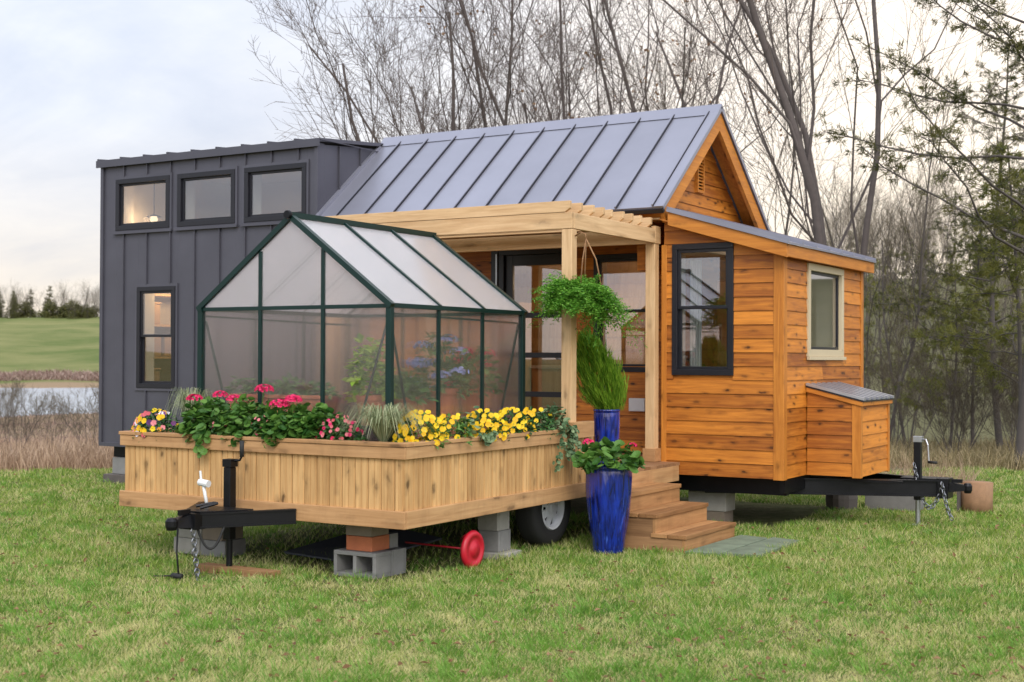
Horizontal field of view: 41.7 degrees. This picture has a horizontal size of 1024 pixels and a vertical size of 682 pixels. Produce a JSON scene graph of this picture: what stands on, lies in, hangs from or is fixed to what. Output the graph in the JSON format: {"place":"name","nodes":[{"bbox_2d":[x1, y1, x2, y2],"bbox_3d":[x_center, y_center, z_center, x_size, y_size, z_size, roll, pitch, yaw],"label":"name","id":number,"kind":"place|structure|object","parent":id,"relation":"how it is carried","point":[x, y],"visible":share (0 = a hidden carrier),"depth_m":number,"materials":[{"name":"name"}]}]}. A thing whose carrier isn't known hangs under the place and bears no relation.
{"place":"outdoors","nodes":[
{"label":"outdoors","id":0,"kind":"place"},
{"bbox_2d":[0,388,98,417],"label":"pond water","id":1,"kind":"structure","parent":0,"point":[66,391],"depth_m":104.52,"materials":[{"name":"grey liquid"}]},
{"bbox_2d":[165,387,211,420],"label":"ornamental grass","id":2,"kind":"object","parent":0,"point":[183,402],"depth_m":10.95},
{"bbox_2d":[332,402,428,441],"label":"ornamental grass","id":3,"kind":"object","parent":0,"point":[383,423],"depth_m":9.70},
{"bbox_2d":[0,464,1023,681],"bbox_3d":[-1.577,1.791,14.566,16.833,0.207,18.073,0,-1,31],"label":"lawn grass","id":4,"kind":"structure","parent":0,"point":[906,559],"depth_m":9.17,"materials":[{"name":"plant"}]},
{"bbox_2d":[0,274,1023,681],"bbox_3d":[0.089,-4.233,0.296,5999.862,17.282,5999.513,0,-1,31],"label":"ground","id":5,"kind":"structure","parent":0,"point":[42,344],"depth_m":11.74,"materials":[{"name":"plant"}]},
{"bbox_2d":[9,301,35,317],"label":"conifer tree","id":6,"kind":"object","parent":5,"relation":"on","point":[26,311],"visible":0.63,"depth_m":319.76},
{"bbox_2d":[0,372,58,449],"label":"bare shrub","id":7,"kind":"object","parent":5,"relation":"on","point":[12,413],"visible":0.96,"depth_m":24.93,"materials":[{"name":"brown plant"}]},
{"bbox_2d":[34,299,61,318],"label":"conifer tree","id":8,"kind":"object","parent":5,"relation":"on","point":[51,308],"visible":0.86,"depth_m":315.65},
{"bbox_2d":[0,368,98,380],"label":"bank brush","id":9,"kind":"object","parent":5,"relation":"on","point":[68,374],"visible":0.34,"depth_m":150.10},
{"bbox_2d":[9,389,89,445],"bbox_3d":[-9.379,1.712,26.912,1.850,1.683,1.262,1,-1,-36],"label":"bare shrub","id":10,"kind":"object","parent":5,"relation":"on","point":[50,421],"visible":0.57,"depth_m":26.91,"materials":[{"name":"brown plant"}]},
{"bbox_2d":[0,412,98,451],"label":"red brush","id":11,"kind":"object","parent":5,"relation":"on","point":[63,437],"visible":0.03,"depth_m":50.24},
{"bbox_2d":[0,427,113,470],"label":"dry reeds","id":12,"kind":"object","parent":5,"relation":"on","point":[80,454],"visible":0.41,"depth_m":21.13,"materials":[{"name":"plant"}]},
{"bbox_2d":[44,377,98,446],"bbox_3d":[-7.456,1.460,23.881,1.328,1.771,1.947,1,-1,-43],"label":"bare shrub","id":13,"kind":"object","parent":5,"relation":"on","point":[85,407],"visible":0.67,"depth_m":24.01,"materials":[{"name":"brown plant"}]},
{"bbox_2d":[103,473,124,484],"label":"concrete block","id":14,"kind":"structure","parent":5,"relation":"on","point":[114,477],"depth_m":17.16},
{"bbox_2d":[112,457,124,473],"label":"concrete block","id":15,"kind":"object","parent":14,"relation":"on","point":[118,465],"depth_m":17.23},
{"bbox_2d":[174,537,200,554],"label":"stone block","id":16,"kind":"object","parent":5,"relation":"on","point":[184,543],"depth_m":11.07,"materials":[{"name":"concrete"}]},
{"bbox_2d":[178,529,201,538],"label":"stone block","id":17,"kind":"object","parent":16,"relation":"on","point":[185,533],"depth_m":11.07,"materials":[{"name":"concrete"}]},
{"bbox_2d":[200,538,245,557],"bbox_3d":[-2.373,1.690,11.028,0.270,0.130,0.250,0,-1,31],"label":"stone block","id":18,"kind":"object","parent":5,"relation":"on","point":[239,545],"depth_m":10.95,"materials":[{"name":"concrete"}]},
{"bbox_2d":[202,527,242,540],"bbox_3d":[-2.376,1.558,11.032,0.220,0.130,0.250,0,-1,31],"label":"stone block","id":19,"kind":"object","parent":18,"relation":"on","point":[210,533],"depth_m":10.95,"materials":[{"name":"grey concrete"}]},
{"bbox_2d":[196,562,280,579],"bbox_3d":[-2.041,1.713,9.992,0.730,0.060,0.120,0,-1,31],"label":"plank","id":20,"kind":"object","parent":5,"relation":"on","point":[245,569],"visible":0.61,"depth_m":9.94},
{"bbox_2d":[334,548,390,578],"bbox_3d":[-1.114,1.652,9.988,0.390,0.190,0.190,0,-1,31],"label":"cinder block","id":21,"kind":"object","parent":5,"relation":"on","point":[381,563],"depth_m":9.94,"materials":[{"name":"concrete"}]},
{"bbox_2d":[346,534,388,551],"bbox_3d":[-1.077,1.501,10.032,0.240,0.108,0.220,0,-1,31],"label":"brick","id":22,"kind":"object","parent":21,"relation":"on","point":[368,544],"visible":0.86,"depth_m":9.95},
{"bbox_2d":[346,525,388,536],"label":"wood block","id":23,"kind":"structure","parent":22,"relation":"on","point":[362,531],"depth_m":9.94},
{"bbox_2d":[284,529,441,560],"bbox_3d":[-1.196,1.663,11.098,0.863,0.155,1.051,0,-1,41],"label":"plastic sheet","id":24,"kind":"object","parent":5,"relation":"on","point":[319,549],"visible":0.43,"depth_m":11.12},
{"bbox_2d":[352,547,405,575],"bbox_3d":[-1.014,1.654,10.155,0.390,0.190,0.190,0,-1,31],"label":"cinder block","id":25,"kind":"object","parent":5,"relation":"on","point":[398,560],"depth_m":10.06,"materials":[{"name":"concrete"}]},
{"bbox_2d":[119,421,679,580],"bbox_3d":[-0.997,1.233,11.653,3.038,1.072,5.219,0,-1,31],"label":"trailer","id":26,"kind":"object","parent":5,"relation":"on","point":[378,484],"visible":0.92,"depth_m":10.15,"materials":[{"name":"wood"}]},
{"bbox_2d":[128,408,179,437],"bbox_3d":[-2.881,0.682,10.953,0.542,0.275,0.404,0,-1,31],"label":"pansy","id":27,"kind":"object","parent":26,"relation":"on","point":[146,421],"visible":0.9,"depth_m":10.85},
{"bbox_2d":[190,423,210,457],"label":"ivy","id":28,"kind":"object","parent":26,"relation":"on","point":[200,435],"visible":1,"depth_m":10.41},
{"bbox_2d":[197,471,210,502],"bbox_3d":[-2.291,1.103,9.989,0.097,0.274,0.054,0,-1,31],"label":"water tap","id":29,"kind":"object","parent":26,"relation":"on","point":[204,483],"visible":0.94,"depth_m":9.97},
{"bbox_2d":[175,390,239,442],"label":"geranium","id":30,"kind":"object","parent":26,"relation":"on","point":[219,407],"visible":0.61,"depth_m":10.62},
{"bbox_2d":[213,384,277,446],"bbox_3d":[-2.055,0.580,10.527,0.580,0.490,0.580,0,-1,31],"label":"geranium","id":31,"kind":"object","parent":26,"relation":"on","point":[242,422],"visible":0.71,"depth_m":10.41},
{"bbox_2d":[253,394,310,447],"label":"geranium","id":32,"kind":"object","parent":26,"relation":"on","point":[282,423],"visible":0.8,"depth_m":10.13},
{"bbox_2d":[295,402,351,439],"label":"geranium","id":33,"kind":"object","parent":26,"relation":"on","point":[315,417],"visible":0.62,"depth_m":10.04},
{"bbox_2d":[315,414,368,440],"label":"berry plant","id":34,"kind":"object","parent":26,"relation":"on","point":[330,425],"visible":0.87,"depth_m":9.92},
{"bbox_2d":[196,210,527,441],"bbox_3d":[-1.250,0.062,11.447,2.015,2.166,2.055,0,-1,31],"label":"greenhouse","id":35,"kind":"object","parent":26,"relation":"on","point":[311,309],"visible":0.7,"depth_m":10.73,"materials":[{"name":"glass"}]},
{"bbox_2d":[389,409,451,449],"bbox_3d":[-0.659,0.655,9.902,0.437,0.302,0.537,0,-1,31],"label":"pansy","id":36,"kind":"object","parent":26,"relation":"on","point":[407,436],"visible":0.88,"depth_m":9.80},
{"bbox_2d":[423,412,476,444],"bbox_3d":[-0.470,0.679,10.244,0.406,0.265,0.558,0,-1,7],"label":"pansy","id":37,"kind":"object","parent":26,"relation":"on","point":[459,427],"visible":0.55,"depth_m":10.17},
{"bbox_2d":[456,406,498,445],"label":"ivy","id":38,"kind":"object","parent":26,"relation":"on","point":[489,438],"visible":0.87,"depth_m":10.37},
{"bbox_2d":[461,408,510,441],"bbox_3d":[-0.242,0.679,10.646,0.422,0.295,0.564,0,-1,31],"label":"pansy","id":39,"kind":"object","parent":26,"relation":"on","point":[489,423],"visible":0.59,"depth_m":10.57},
{"bbox_2d":[325,200,660,473],"bbox_3d":[-0.215,-0.016,13.123,2.828,2.375,1.822,0,-1,31],"label":"pergola","id":40,"kind":"object","parent":26,"relation":"on","point":[600,226],"visible":0.59,"depth_m":12.45,"materials":[{"name":"brown wood"}]},
{"bbox_2d":[528,231,646,354],"bbox_3d":[0.651,-0.416,11.599,1.037,1.071,0.983,0,-1,0],"label":"hanging basket","id":41,"kind":"object","parent":40,"relation":"hanging from","point":[590,298],"visible":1,"depth_m":11.43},
{"bbox_2d":[486,407,538,440],"bbox_3d":[0.004,0.691,11.017,0.433,0.302,0.576,0,-1,31],"label":"pansy","id":42,"kind":"object","parent":26,"relation":"on","point":[512,424],"visible":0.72,"depth_m":10.91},
{"bbox_2d":[515,406,555,438],"bbox_3d":[0.203,0.690,11.366,0.416,0.282,0.497,0,-1,-12],"label":"pansy","id":43,"kind":"object","parent":26,"relation":"on","point":[531,412],"visible":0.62,"depth_m":11.30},
{"bbox_2d":[532,401,581,471],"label":"ivy","id":44,"kind":"object","parent":26,"relation":"on","point":[573,438],"visible":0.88,"depth_m":11.44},
{"bbox_2d":[576,328,628,462],"bbox_3d":[0.789,0.511,12.050,0.554,1.299,0.537,0,-1,31],"label":"potted cypress","id":45,"kind":"object","parent":26,"relation":"on","point":[607,400],"visible":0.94,"depth_m":11.95,"materials":[{"name":"green plant"}]},
{"bbox_2d":[246,0,627,142],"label":"bare tree","id":46,"kind":"object","parent":5,"relation":"on","point":[453,117],"visible":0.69,"depth_m":25.91,"materials":[{"name":"brown plant"}]},
{"bbox_2d":[405,530,483,567],"bbox_3d":[-0.560,1.605,10.477,0.664,0.300,0.300,0,-1,31],"label":"cart wheel","id":47,"kind":"object","parent":5,"relation":"on","point":[471,548],"visible":0.99,"depth_m":10.30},
{"bbox_2d":[483,549,521,559],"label":"concrete block","id":48,"kind":"object","parent":5,"relation":"on","point":[487,555],"depth_m":10.85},
{"bbox_2d":[479,529,510,551],"bbox_3d":[-0.141,1.627,10.989,0.190,0.170,0.190,0,-1,31],"label":"cinder block","id":49,"kind":"object","parent":48,"relation":"on","point":[496,541],"depth_m":10.91,"materials":[{"name":"concrete"}]},
{"bbox_2d":[478,511,508,530],"bbox_3d":[-0.150,1.454,10.986,0.190,0.170,0.190,0,-1,31],"label":"cinder block","id":50,"kind":"object","parent":49,"relation":"on","point":[495,522],"depth_m":10.91,"materials":[{"name":"concrete"}]},
{"bbox_2d":[0,470,1023,681],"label":"fallen leaves","id":51,"kind":"object","parent":5,"relation":"on","point":[496,621],"visible":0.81,"depth_m":7.82,"materials":[{"name":"plant"}]},
{"bbox_2d":[383,0,666,136],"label":"bare tree","id":52,"kind":"object","parent":5,"relation":"on","point":[524,107],"visible":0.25,"depth_m":32.09,"materials":[{"name":"brown plant"}]},
{"bbox_2d":[96,104,971,525],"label":"tiny house","id":53,"kind":"structure","parent":5,"relation":"on","point":[762,390],"depth_m":14.50,"materials":[{"name":"brown wood"}]},
{"bbox_2d":[112,172,172,234],"bbox_3d":[-4.586,-1.725,17.013,1.034,0.736,0.305,0,-1,31],"label":"window","id":54,"kind":"structure","parent":53,"relation":"in","point":[123,186],"depth_m":16.99,"materials":[{"name":"black glass"}]},
{"bbox_2d":[134,283,177,390],"bbox_3d":[-4.377,-0.046,16.869,0.732,1.337,0.290,0,-1,31],"label":"window","id":55,"kind":"structure","parent":53,"relation":"in","point":[144,293],"depth_m":16.90,"materials":[{"name":"black glass"}]},
{"bbox_2d":[154,293,170,358],"bbox_3d":[-4.660,0.284,17.742,0.340,1.900,1.218,0,-1,31],"label":"shelf unit","id":56,"kind":"object","parent":53,"relation":"on","point":[162,325],"visible":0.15,"depth_m":17.59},
{"bbox_2d":[161,337,170,355],"bbox_3d":[-4.582,0.060,17.862,0.312,0.290,0.400,0,-1,31],"label":"wicker box","id":57,"kind":"object","parent":56,"relation":"on","point":[165,346],"visible":0.15,"depth_m":17.65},
{"bbox_2d":[173,166,237,230],"bbox_3d":[-3.659,-1.729,16.453,1.037,0.736,0.305,0,-1,31],"label":"window","id":58,"kind":"structure","parent":53,"relation":"in","point":[185,219],"depth_m":16.43,"materials":[{"name":"black glass"}]},
{"bbox_2d":[240,159,309,226],"bbox_3d":[-2.718,-1.733,15.885,1.037,0.736,0.305,0,-1,31],"label":"window","id":59,"kind":"structure","parent":53,"relation":"in","point":[252,173],"depth_m":15.89,"materials":[{"name":"black glass"}]},
{"bbox_2d":[505,253,561,428],"bbox_3d":[0.279,0.079,15.089,0.846,2.106,0.099,0,-1,31],"label":"door","id":60,"kind":"structure","parent":53,"relation":"in","point":[539,259],"depth_m":15.13,"materials":[{"name":"black glass"}]},
{"bbox_2d":[593,253,644,371],"bbox_3d":[1.290,-0.304,14.618,0.760,1.280,0.290,0,-1,31],"label":"window","id":61,"kind":"structure","parent":53,"relation":"in","point":[602,259],"depth_m":14.63,"materials":[{"name":"black glass"}]},
{"bbox_2d":[672,242,733,375],"bbox_3d":[1.908,-0.305,13.076,0.638,1.275,0.290,0,-1,31],"label":"window","id":62,"kind":"structure","parent":53,"relation":"in","point":[678,259],"depth_m":13.04,"materials":[{"name":"black glass"}]},
{"bbox_2d":[806,263,845,359],"bbox_3d":[3.073,-0.282,13.669,0.315,0.953,1.170,0,-1,31],"label":"window","id":63,"kind":"structure","parent":53,"relation":"in","point":[829,280],"depth_m":14.04,"materials":[{"name":"beige glass"}]},
{"bbox_2d":[571,437,645,553],"bbox_3d":[0.830,1.285,11.298,0.583,0.973,0.627,0,-1,31],"label":"potted geranium","id":64,"kind":"object","parent":5,"relation":"on","point":[608,484],"visible":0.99,"depth_m":11.15,"materials":[{"name":"ceramic"}]},
{"bbox_2d":[403,0,821,141],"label":"bare tree","id":65,"kind":"object","parent":5,"relation":"on","point":[563,101],"visible":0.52,"depth_m":29.12,"materials":[{"name":"brown plant"}]},
{"bbox_2d":[624,482,735,552],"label":"steps","id":66,"kind":"structure","parent":5,"relation":"on","point":[663,515],"depth_m":11.63,"materials":[{"name":"wood"}]},
{"bbox_2d":[490,0,896,197],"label":"bare tree","id":67,"kind":"object","parent":5,"relation":"on","point":[655,57],"visible":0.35,"depth_m":34.06,"materials":[{"name":"brown plant"}]},
{"bbox_2d":[707,510,732,521],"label":"concrete block","id":68,"kind":"object","parent":5,"relation":"on","point":[727,516],"depth_m":13.28,"materials":[{"name":"grey concrete"}]},
{"bbox_2d":[688,490,734,511],"bbox_3d":[1.996,1.589,13.415,0.400,0.190,0.250,0,-1,31],"label":"concrete block","id":69,"kind":"object","parent":68,"relation":"on","point":[722,502],"depth_m":13.29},
{"bbox_2d":[557,0,885,244],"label":"bare tree","id":70,"kind":"object","parent":5,"relation":"on","point":[786,229],"visible":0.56,"depth_m":29.62,"materials":[{"name":"plant"}]},
{"bbox_2d":[685,535,766,556],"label":"paving slab","id":71,"kind":"structure","parent":5,"relation":"on","point":[729,544],"depth_m":11.51,"materials":[{"name":"stone"}]},
{"bbox_2d":[724,537,798,557],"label":"paving slab","id":72,"kind":"structure","parent":5,"relation":"on","point":[751,549],"depth_m":11.33,"materials":[{"name":"stone"}]},
{"bbox_2d":[636,0,1023,277],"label":"bare tree","id":73,"kind":"object","parent":5,"relation":"on","point":[795,123],"visible":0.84,"depth_m":25.18,"materials":[{"name":"brown plant"}]},
{"bbox_2d":[825,495,857,509],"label":"concrete block","id":74,"kind":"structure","parent":5,"relation":"on","point":[845,501],"depth_m":14.45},
{"bbox_2d":[754,150,933,387],"bbox_3d":[7.963,-0.832,32.699,4.704,7.692,3.626,0,-1,17],"label":"bare tree","id":75,"kind":"object","parent":5,"relation":"on","point":[840,223],"visible":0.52,"depth_m":32.70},
{"bbox_2d":[805,172,890,326],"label":"bare tree","id":76,"kind":"object","parent":5,"relation":"on","point":[869,237],"visible":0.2,"depth_m":68.37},
{"bbox_2d":[809,187,912,252],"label":"bare tree","id":77,"kind":"object","parent":5,"relation":"on","point":[855,220],"visible":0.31,"depth_m":76.93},
{"bbox_2d":[829,161,900,297],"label":"bare tree","id":78,"kind":"object","parent":5,"relation":"on","point":[861,208],"visible":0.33,"depth_m":107.83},
{"bbox_2d":[727,1,1023,439],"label":"bare tree","id":79,"kind":"object","parent":5,"relation":"on","point":[920,285],"visible":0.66,"depth_m":29.55,"materials":[{"name":"plant"}]},
{"bbox_2d":[819,128,951,363],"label":"bare tree","id":80,"kind":"object","parent":5,"relation":"on","point":[890,219],"visible":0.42,"depth_m":65.51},
{"bbox_2d":[838,200,939,441],"bbox_3d":[10.277,-0.411,37.060,3.364,7.138,4.365,0,-1,32],"label":"bare tree","id":81,"kind":"object","parent":5,"relation":"on","point":[883,288],"visible":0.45,"depth_m":36.75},
{"bbox_2d":[848,199,935,360],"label":"bare tree","id":82,"kind":"object","parent":5,"relation":"on","point":[895,247],"visible":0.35,"depth_m":67.39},
{"bbox_2d":[865,496,923,511],"bbox_3d":[4.155,1.718,14.591,0.560,0.220,0.300,0,-1,31],"label":"concrete block","id":83,"kind":"object","parent":5,"relation":"on","point":[892,502],"depth_m":14.46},
{"bbox_2d":[864,281,936,389],"bbox_3d":[10.160,0.544,36.389,2.994,5.095,2.134,0,-1,19],"label":"bare tree","id":84,"kind":"object","parent":5,"relation":"on","point":[891,341],"visible":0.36,"depth_m":36.26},
{"bbox_2d":[864,258,944,403],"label":"evergreen tree","id":85,"kind":"object","parent":5,"relation":"on","point":[876,294],"visible":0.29,"depth_m":42.06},
{"bbox_2d":[869,226,941,369],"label":"bare tree","id":86,"kind":"object","parent":5,"relation":"on","point":[898,286],"visible":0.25,"depth_m":60.43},
{"bbox_2d":[870,274,945,440],"bbox_3d":[11.268,0.441,38.932,2.327,5.558,3.265,1,-1,-26],"label":"bare tree","id":87,"kind":"object","parent":5,"relation":"on","point":[900,343],"visible":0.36,"depth_m":39.09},
{"bbox_2d":[864,350,954,445],"bbox_3d":[9.945,1.590,35.992,2.311,3.083,3.389,1,-1,-40],"label":"bare shrub","id":88,"kind":"object","parent":5,"relation":"on","point":[901,405],"visible":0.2,"depth_m":35.71,"materials":[{"name":"brown plant"}]},
{"bbox_2d":[860,221,963,384],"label":"bare tree","id":89,"kind":"object","parent":5,"relation":"on","point":[907,269],"visible":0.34,"depth_m":52.14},
{"bbox_2d":[811,0,1023,464],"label":"pine tree","id":90,"kind":"object","parent":5,"relation":"on","point":[961,98],"visible":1,"depth_m":22.29,"materials":[{"name":"plant"}]},
{"bbox_2d":[864,330,971,449],"bbox_3d":[9.904,1.357,34.024,3.742,3.405,2.552,0,-1,11],"label":"bare shrub","id":91,"kind":"object","parent":5,"relation":"on","point":[888,366],"visible":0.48,"depth_m":33.97,"materials":[{"name":"brown plant"}]},
{"bbox_2d":[881,149,957,321],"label":"bare tree","id":92,"kind":"object","parent":5,"relation":"on","point":[911,216],"visible":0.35,"depth_m":89.76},
{"bbox_2d":[876,168,968,348],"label":"bare tree","id":93,"kind":"object","parent":5,"relation":"on","point":[920,226],"visible":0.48,"depth_m":72.93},
{"bbox_2d":[860,445,998,498],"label":"dry weeds","id":94,"kind":"object","parent":5,"relation":"on","point":[945,472],"visible":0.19,"depth_m":16.00,"materials":[{"name":"plant"}]},
{"bbox_2d":[889,222,973,383],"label":"bare tree","id":95,"kind":"object","parent":5,"relation":"on","point":[941,246],"visible":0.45,"depth_m":51.88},
{"bbox_2d":[892,279,982,442],"bbox_3d":[12.352,0.591,39.266,2.487,5.277,3.227,0,-1,-10],"label":"bare tree","id":96,"kind":"object","parent":5,"relation":"on","point":[911,435],"visible":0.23,"depth_m":39.52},
{"bbox_2d":[897,166,979,306],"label":"bare tree","id":97,"kind":"object","parent":5,"relation":"on","point":[938,218],"visible":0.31,"depth_m":95.07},
{"bbox_2d":[865,44,1023,448],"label":"pine tree","id":98,"kind":"object","parent":5,"relation":"on","point":[992,314],"visible":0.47,"depth_m":34.21,"materials":[{"name":"plant"}]},
{"bbox_2d":[865,305,1023,450],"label":"bare shrub","id":99,"kind":"object","parent":5,"relation":"on","point":[899,335],"visible":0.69,"depth_m":26.73,"materials":[{"name":"brown plant"}]},
{"bbox_2d":[904,186,989,318],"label":"bare tree","id":100,"kind":"object","parent":5,"relation":"on","point":[940,239],"visible":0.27,"depth_m":81.12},
{"bbox_2d":[883,270,1017,451],"bbox_3d":[9.558,0.615,29.046,2.890,4.357,2.167,0,-1,-3],"label":"evergreen tree","id":101,"kind":"object","parent":5,"relation":"on","point":[976,318],"visible":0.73,"depth_m":28.80,"materials":[{"name":"plant"}]},
{"bbox_2d":[924,170,983,302],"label":"bare tree","id":102,"kind":"object","parent":5,"relation":"on","point":[955,217],"visible":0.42,"depth_m":87.92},
{"bbox_2d":[915,376,998,452],"bbox_3d":[8.835,1.650,26.879,1.522,2.031,2.232,0,-1,6],"label":"bare shrub","id":103,"kind":"object","parent":5,"relation":"on","point":[957,413],"visible":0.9,"depth_m":26.91,"materials":[{"name":"brown plant"}]},
{"bbox_2d":[901,211,1023,446],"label":"evergreen tree","id":104,"kind":"object","parent":5,"relation":"on","point":[979,273],"visible":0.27,"depth_m":36.11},
{"bbox_2d":[909,139,1023,412],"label":"evergreen tree","id":105,"kind":"object","parent":5,"relation":"on","point":[1002,335],"visible":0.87,"depth_m":24.95,"materials":[{"name":"plant"}]},
{"bbox_2d":[922,366,1012,441],"bbox_3d":[12.296,1.786,35.762,2.919,2.656,1.991,0,-1,16],"label":"bare shrub","id":106,"kind":"object","parent":5,"relation":"on","point":[969,406],"visible":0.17,"depth_m":35.80,"materials":[{"name":"brown plant"}]},
{"bbox_2d":[957,481,993,513],"bbox_3d":[4.931,1.656,14.258,0.351,0.340,0.317,0,-1,31],"label":"stump","id":107,"kind":"object","parent":5,"relation":"on","point":[979,497],"visible":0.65,"depth_m":14.14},
{"bbox_2d":[939,326,1023,453],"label":"bare shrub","id":108,"kind":"object","parent":5,"relation":"on","point":[1013,404],"visible":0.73,"depth_m":26.07,"materials":[{"name":"brown plant"}]},
{"bbox_2d":[948,45,1023,261],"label":"pine tree","id":109,"kind":"object","parent":5,"relation":"on","point":[1016,116],"visible":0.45,"depth_m":28.80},
{"bbox_2d":[977,381,1017,441],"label":"bare shrub","id":110,"kind":"object","parent":5,"relation":"on","point":[1005,417],"visible":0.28,"depth_m":32.67,"materials":[{"name":"brown plant"}]},
{"bbox_2d":[974,234,1023,442],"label":"bare tree","id":111,"kind":"object","parent":5,"relation":"on","point":[1010,322],"visible":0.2,"depth_m":41.10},
{"bbox_2d":[0,0,1023,317],"label":"sky","id":112,"kind":"structure","parent":0,"point":[83,82],"materials":[{"name":"white"}]},
{"bbox_2d":[517,302,531,426],"bbox_3d":[-0.186,0.385,16.484,0.820,1.700,0.315,0,-1,31],"label":"door","id":113,"kind":"structure","parent":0,"point":[528,348],"depth_m":16.33,"materials":[{"name":"brown wood"}]},
{"bbox_2d":[530,365,560,427],"bbox_3d":[1.179,0.763,15.936,2.040,0.940,0.360,0,-1,31],"label":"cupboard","id":114,"kind":"object","parent":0,"point":[546,378],"visible":0.16,"depth_m":16.21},
{"bbox_2d":[890,432,1023,470],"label":"wood edge grass","id":115,"kind":"structure","parent":0,"point":[990,455],"depth_m":21.56,"materials":[{"name":"plant"}]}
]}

